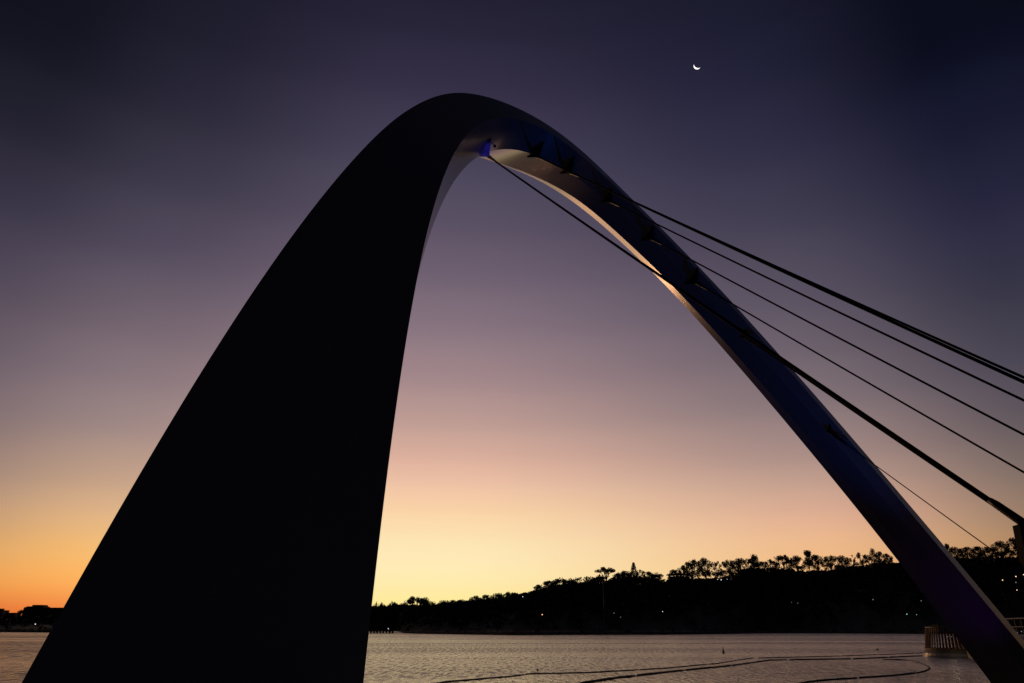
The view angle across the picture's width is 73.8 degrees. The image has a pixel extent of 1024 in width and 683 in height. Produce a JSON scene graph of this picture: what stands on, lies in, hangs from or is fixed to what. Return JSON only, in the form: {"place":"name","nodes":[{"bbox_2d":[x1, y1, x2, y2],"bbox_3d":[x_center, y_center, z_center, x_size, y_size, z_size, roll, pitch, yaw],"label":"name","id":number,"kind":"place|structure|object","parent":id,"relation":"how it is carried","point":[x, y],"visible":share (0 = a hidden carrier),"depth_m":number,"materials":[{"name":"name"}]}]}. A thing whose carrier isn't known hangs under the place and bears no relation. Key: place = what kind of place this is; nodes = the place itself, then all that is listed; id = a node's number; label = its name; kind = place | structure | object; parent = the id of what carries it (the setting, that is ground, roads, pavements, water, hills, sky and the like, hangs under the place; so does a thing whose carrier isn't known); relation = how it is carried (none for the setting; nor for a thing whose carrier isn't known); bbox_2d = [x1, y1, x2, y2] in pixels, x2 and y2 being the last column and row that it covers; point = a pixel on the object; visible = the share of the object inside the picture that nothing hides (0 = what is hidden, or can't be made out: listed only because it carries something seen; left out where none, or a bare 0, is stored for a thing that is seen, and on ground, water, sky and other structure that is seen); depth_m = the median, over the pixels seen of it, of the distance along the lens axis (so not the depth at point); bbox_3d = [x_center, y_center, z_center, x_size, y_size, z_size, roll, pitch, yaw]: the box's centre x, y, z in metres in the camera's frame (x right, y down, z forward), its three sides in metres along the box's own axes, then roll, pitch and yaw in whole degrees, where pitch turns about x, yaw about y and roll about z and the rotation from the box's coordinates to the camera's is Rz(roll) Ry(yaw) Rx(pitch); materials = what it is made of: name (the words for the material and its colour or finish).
{"place":"outdoors","nodes":[
{"label":"outdoors","id":0,"kind":"place"},
{"bbox_2d":[372,602,379,629],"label":"gum tree","id":1,"kind":"object","parent":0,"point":[375,606],"visible":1,"depth_m":572.11,"materials":[{"name":"black plant"}]},
{"bbox_2d":[377,602,385,630],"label":"gum tree","id":2,"kind":"object","parent":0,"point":[382,609],"visible":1,"depth_m":570.51,"materials":[{"name":"black plant"}]},
{"bbox_2d":[387,601,398,630],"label":"round tree","id":3,"kind":"object","parent":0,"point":[395,607],"visible":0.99,"depth_m":561.93,"materials":[{"name":"black plant"}]},
{"bbox_2d":[0,631,1023,682],"bbox_3d":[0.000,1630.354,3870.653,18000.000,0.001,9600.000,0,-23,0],"label":"water","id":4,"kind":"structure","parent":0,"point":[397,657],"depth_m":64.12,"materials":[{"name":"black liquid"}]},
{"bbox_2d":[369,631,393,632],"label":"jetty","id":5,"kind":"object","parent":4,"relation":"in","point":[381,631],"visible":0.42,"depth_m":385.54,"materials":[{"name":"wood"}]},
{"bbox_2d":[437,658,750,682],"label":"floating boom","id":6,"kind":"object","parent":4,"relation":"on","point":[584,672],"visible":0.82,"depth_m":43.15,"materials":[{"name":"plastic"}]},
{"bbox_2d":[580,655,922,682],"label":"floating boom","id":7,"kind":"object","parent":4,"relation":"on","point":[608,678],"visible":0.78,"depth_m":49.22,"materials":[{"name":"plastic"}]},
{"bbox_2d":[762,653,913,657],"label":"floating boom","id":8,"kind":"object","parent":4,"relation":"on","point":[832,656],"visible":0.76,"depth_m":68.33,"materials":[{"name":"plastic"}]},
{"bbox_2d":[799,659,930,682],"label":"floating boom","id":9,"kind":"object","parent":4,"relation":"on","point":[929,668],"visible":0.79,"depth_m":39.74,"materials":[{"name":"plastic"}]},
{"bbox_2d":[922,623,967,657],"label":"viewing platform","id":10,"kind":"structure","parent":4,"relation":"in","point":[931,632],"depth_m":68.60,"materials":[{"name":"concrete"}]},
{"bbox_2d":[0,565,1023,634],"bbox_3d":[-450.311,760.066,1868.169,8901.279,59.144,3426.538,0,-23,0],"label":"hills","id":11,"kind":"structure","parent":0,"point":[860,620],"depth_m":414.44,"materials":[{"name":"black plant"}]},
{"bbox_2d":[0,608,9,616],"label":"apartment block","id":12,"kind":"structure","parent":11,"relation":"on","point":[3,612],"depth_m":1038.60,"materials":[{"name":"black glass"}]},
{"bbox_2d":[6,613,20,616],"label":"balcony block","id":13,"kind":"structure","parent":11,"relation":"on","point":[13,614],"depth_m":1034.10,"materials":[{"name":"glass"}]},
{"bbox_2d":[17,610,24,616],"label":"round tree","id":14,"kind":"object","parent":11,"relation":"on","point":[22,612],"visible":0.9,"depth_m":1020.37,"materials":[{"name":"black plant"}]},
{"bbox_2d":[22,605,49,616],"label":"stepped building","id":15,"kind":"structure","parent":11,"relation":"on","point":[34,610],"depth_m":1035.74,"materials":[{"name":"black glass"}]},
{"bbox_2d":[46,608,62,615],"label":"long low building","id":16,"kind":"structure","parent":11,"relation":"on","point":[53,611],"depth_m":1035.19,"materials":[{"name":"black glass"}]},
{"bbox_2d":[404,596,429,604],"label":"spreading gum tree","id":17,"kind":"object","parent":11,"relation":"on","point":[412,600],"visible":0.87,"depth_m":531.59,"materials":[{"name":"black plant"}]},
{"bbox_2d":[469,596,479,599],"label":"gum tree","id":18,"kind":"object","parent":11,"relation":"on","point":[474,597],"visible":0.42,"depth_m":467.99,"materials":[{"name":"black plant"}]},
{"bbox_2d":[479,595,490,598],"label":"gum tree","id":19,"kind":"object","parent":11,"relation":"on","point":[484,596],"visible":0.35,"depth_m":466.49,"materials":[{"name":"black plant"}]},
{"bbox_2d":[491,593,503,598],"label":"round tree","id":20,"kind":"object","parent":11,"relation":"on","point":[498,595],"visible":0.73,"depth_m":454.72,"materials":[{"name":"black plant"}]},
{"bbox_2d":[503,592,518,596],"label":"spreading gum tree","id":21,"kind":"object","parent":11,"relation":"on","point":[509,594],"visible":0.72,"depth_m":450.69,"materials":[{"name":"black plant"}]},
{"bbox_2d":[0,547,1023,633],"bbox_3d":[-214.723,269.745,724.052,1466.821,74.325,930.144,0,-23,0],"label":"woodland","id":22,"kind":"object","parent":11,"relation":"on","point":[572,592],"visible":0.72,"depth_m":472.39,"materials":[{"name":"black plant"}]},
{"bbox_2d":[533,584,541,589],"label":"gum tree","id":23,"kind":"object","parent":11,"relation":"on","point":[539,586],"visible":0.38,"depth_m":462.90,"materials":[{"name":"black plant"}]},
{"bbox_2d":[555,578,567,584],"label":"spreading gum tree","id":24,"kind":"object","parent":11,"relation":"on","point":[557,580],"visible":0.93,"depth_m":467.02,"materials":[{"name":"black plant"}]},
{"bbox_2d":[594,567,615,580],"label":"spreading gum tree","id":25,"kind":"object","parent":11,"relation":"on","point":[608,571],"visible":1,"depth_m":500.14,"materials":[{"name":"black plant"}]},
{"bbox_2d":[619,570,630,576],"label":"gum tree","id":26,"kind":"object","parent":11,"relation":"on","point":[626,575],"visible":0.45,"depth_m":508.27,"materials":[{"name":"black plant"}]},
{"bbox_2d":[630,562,638,577],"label":"conifer tree","id":27,"kind":"object","parent":11,"relation":"on","point":[633,567],"visible":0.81,"depth_m":507.28,"materials":[{"name":"black plant"}]},
{"bbox_2d":[642,571,655,577],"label":"gum tree","id":28,"kind":"object","parent":11,"relation":"on","point":[648,573],"visible":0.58,"depth_m":522.84,"materials":[{"name":"black plant"}]},
{"bbox_2d":[666,569,680,576],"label":"gum tree","id":29,"kind":"object","parent":11,"relation":"on","point":[672,571],"visible":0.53,"depth_m":541.51,"materials":[{"name":"black plant"}]},
{"bbox_2d":[667,574,690,587],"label":"hilltop pavilion","id":30,"kind":"structure","parent":11,"relation":"on","point":[681,577],"depth_m":523.83,"materials":[{"name":"black"}]},
{"bbox_2d":[677,565,690,576],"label":"gum tree","id":31,"kind":"object","parent":11,"relation":"on","point":[683,568],"visible":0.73,"depth_m":542.58,"materials":[{"name":"black plant"}]},
{"bbox_2d":[684,559,701,578],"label":"gum tree","id":32,"kind":"object","parent":11,"relation":"on","point":[693,563],"visible":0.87,"depth_m":552.17,"materials":[{"name":"black plant"}]},
{"bbox_2d":[698,557,711,577],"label":"gum tree","id":33,"kind":"object","parent":11,"relation":"on","point":[703,562],"visible":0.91,"depth_m":565.00,"materials":[{"name":"black plant"}]},
{"bbox_2d":[710,561,723,577],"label":"gum tree","id":34,"kind":"object","parent":11,"relation":"on","point":[715,564],"visible":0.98,"depth_m":566.80,"materials":[{"name":"black plant"}]},
{"bbox_2d":[721,560,736,574],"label":"gum tree","id":35,"kind":"object","parent":11,"relation":"on","point":[726,563],"visible":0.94,"depth_m":588.49,"materials":[{"name":"black plant"}]},
{"bbox_2d":[732,558,748,573],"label":"gum tree","id":36,"kind":"object","parent":11,"relation":"on","point":[740,562],"visible":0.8,"depth_m":591.91,"materials":[{"name":"black plant"}]},
{"bbox_2d":[742,559,751,568],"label":"gum tree","id":37,"kind":"object","parent":11,"relation":"on","point":[747,563],"visible":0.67,"depth_m":608.03,"materials":[{"name":"black plant"}]},
{"bbox_2d":[747,554,760,568],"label":"gum tree","id":38,"kind":"object","parent":11,"relation":"on","point":[753,559],"visible":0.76,"depth_m":618.22,"materials":[{"name":"black plant"}]},
{"bbox_2d":[757,561,767,568],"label":"gum tree","id":39,"kind":"object","parent":11,"relation":"on","point":[762,564],"visible":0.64,"depth_m":617.52,"materials":[{"name":"black plant"}]},
{"bbox_2d":[763,559,773,567],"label":"gum tree","id":40,"kind":"object","parent":11,"relation":"on","point":[770,561],"visible":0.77,"depth_m":629.26,"materials":[{"name":"black plant"}]},
{"bbox_2d":[771,560,779,569],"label":"gum tree","id":41,"kind":"object","parent":11,"relation":"on","point":[776,563],"visible":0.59,"depth_m":637.54,"materials":[{"name":"black plant"}]},
{"bbox_2d":[776,554,788,566],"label":"spreading gum tree","id":42,"kind":"object","parent":11,"relation":"on","point":[784,557],"visible":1,"depth_m":635.38,"materials":[{"name":"black plant"}]},
{"bbox_2d":[784,559,793,568],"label":"round tree","id":43,"kind":"object","parent":11,"relation":"on","point":[789,562],"visible":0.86,"depth_m":640.34,"materials":[{"name":"black plant"}]},
{"bbox_2d":[790,555,803,570],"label":"gum tree","id":44,"kind":"object","parent":11,"relation":"on","point":[796,558],"visible":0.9,"depth_m":648.47,"materials":[{"name":"black plant"}]},
{"bbox_2d":[802,550,815,571],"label":"gum tree","id":45,"kind":"object","parent":11,"relation":"on","point":[808,561],"visible":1,"depth_m":649.73,"materials":[{"name":"black plant"}]},
{"bbox_2d":[810,555,823,569],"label":"gum tree","id":46,"kind":"object","parent":11,"relation":"on","point":[817,563],"visible":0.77,"depth_m":656.93,"materials":[{"name":"black plant"}]},
{"bbox_2d":[820,555,838,569],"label":"gum tree","id":47,"kind":"object","parent":11,"relation":"on","point":[831,558],"visible":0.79,"depth_m":659.43,"materials":[{"name":"black plant"}]},
{"bbox_2d":[834,555,850,567],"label":"gum tree","id":48,"kind":"object","parent":11,"relation":"on","point":[840,558],"visible":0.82,"depth_m":650.03,"materials":[{"name":"black plant"}]},
{"bbox_2d":[846,558,855,566],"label":"gum tree","id":49,"kind":"object","parent":11,"relation":"on","point":[854,562],"visible":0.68,"depth_m":650.93,"materials":[{"name":"black plant"}]},
{"bbox_2d":[856,552,869,565],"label":"gum tree","id":50,"kind":"object","parent":11,"relation":"on","point":[859,558],"visible":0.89,"depth_m":652.69,"materials":[{"name":"black plant"}]},
{"bbox_2d":[863,556,871,564],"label":"gum tree","id":51,"kind":"object","parent":11,"relation":"on","point":[868,561],"visible":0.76,"depth_m":643.32,"materials":[{"name":"black plant"}]},
{"bbox_2d":[869,548,876,563],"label":"tree","id":52,"kind":"object","parent":11,"relation":"on","point":[872,554],"visible":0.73,"depth_m":648.03,"materials":[{"name":"black plant"}]},
{"bbox_2d":[874,551,885,563],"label":"gum tree","id":53,"kind":"object","parent":11,"relation":"on","point":[879,555],"visible":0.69,"depth_m":648.92,"materials":[{"name":"black plant"}]},
{"bbox_2d":[882,553,892,562],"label":"gum tree","id":54,"kind":"object","parent":11,"relation":"on","point":[886,557],"visible":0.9,"depth_m":638.18,"materials":[{"name":"black plant"}]},
{"bbox_2d":[944,543,952,554],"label":"gum tree","id":55,"kind":"object","parent":11,"relation":"on","point":[946,545],"visible":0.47,"depth_m":627.17,"materials":[{"name":"black plant"}]},
{"bbox_2d":[949,546,961,557],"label":"gum tree","id":56,"kind":"object","parent":11,"relation":"on","point":[955,551],"visible":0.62,"depth_m":626.56,"materials":[{"name":"black plant"}]},
{"bbox_2d":[958,547,974,557],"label":"gum tree","id":57,"kind":"object","parent":11,"relation":"on","point":[964,550],"visible":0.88,"depth_m":614.29,"materials":[{"name":"black plant"}]},
{"bbox_2d":[971,546,984,556],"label":"gum tree","id":58,"kind":"object","parent":11,"relation":"on","point":[977,548],"visible":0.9,"depth_m":614.08,"materials":[{"name":"black plant"}]},
{"bbox_2d":[980,547,999,557],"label":"gum tree","id":59,"kind":"object","parent":11,"relation":"on","point":[986,555],"visible":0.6,"depth_m":613.12,"materials":[{"name":"black plant"}]},
{"bbox_2d":[990,540,1009,556],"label":"gum tree","id":60,"kind":"object","parent":11,"relation":"on","point":[1000,544],"visible":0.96,"depth_m":602.79,"materials":[{"name":"black plant"}]},
{"bbox_2d":[1006,537,1017,555],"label":"gum tree","id":61,"kind":"object","parent":11,"relation":"on","point":[1012,542],"visible":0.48,"depth_m":603.09,"materials":[{"name":"black plant"}]},
{"bbox_2d":[0,0,1023,614],"label":"sky","id":62,"kind":"structure","parent":0,"point":[561,412],"materials":[{"name":"purple"}]},
{"bbox_2d":[1005,618,1023,633],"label":"promenade railing","id":63,"kind":"object","parent":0,"point":[1016,626],"visible":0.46,"depth_m":44.68,"materials":[{"name":"metal"}]},
{"bbox_2d":[1012,523,1023,566],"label":"bridge deck","id":64,"kind":"structure","parent":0,"point":[1018,530],"depth_m":9.35,"materials":[{"name":"metal"}]},
{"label":"arch footing","id":65,"kind":"object","parent":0,"visible":0},
{"bbox_2d":[22,93,1023,682],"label":"bridge arch","id":66,"kind":"structure","parent":65,"relation":"on","point":[240,541],"depth_m":10.33,"materials":[{"name":"paint"}]},
{"bbox_2d":[487,155,1023,523],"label":"stay cable","id":67,"kind":"object","parent":66,"relation":"attached to","point":[1013,516],"visible":0.99,"depth_m":12.33,"materials":[{"name":"black metal"}]},
{"bbox_2d":[537,155,1023,383],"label":"stay cable","id":68,"kind":"object","parent":66,"relation":"attached to","point":[1007,374],"visible":1,"depth_m":15.45,"materials":[{"name":"metal"}]},
{"bbox_2d":[570,171,1023,378],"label":"stay cable","id":69,"kind":"object","parent":66,"relation":"attached to","point":[946,342],"visible":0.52,"depth_m":17.99,"materials":[{"name":"metal"}]},
{"bbox_2d":[610,200,1023,401],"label":"stay cable","id":70,"kind":"object","parent":66,"relation":"attached to","point":[904,343],"visible":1,"depth_m":20.89,"materials":[{"name":"metal"}]},
{"bbox_2d":[651,238,1023,435],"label":"stay cable","id":71,"kind":"object","parent":66,"relation":"attached to","point":[906,373],"visible":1,"depth_m":21.91,"materials":[{"name":"metal"}]},
{"bbox_2d":[696,282,1023,472],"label":"stay cable","id":72,"kind":"object","parent":66,"relation":"attached to","point":[902,402],"visible":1,"depth_m":23.19,"materials":[{"name":"metal"}]},
{"bbox_2d":[744,336,992,506],"bbox_3d":[13.588,3.480,24.057,9.403,10.180,0.164,-14,-27,30],"label":"stay cable","id":73,"kind":"object","parent":66,"relation":"attached to","point":[749,340],"visible":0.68,"depth_m":25.10,"materials":[{"name":"metal"}]},
{"bbox_2d":[829,431,1023,572],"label":"stay cable","id":74,"kind":"object","parent":66,"relation":"attached to","point":[837,437],"visible":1,"depth_m":24.21,"materials":[{"name":"metal"}]}
]}

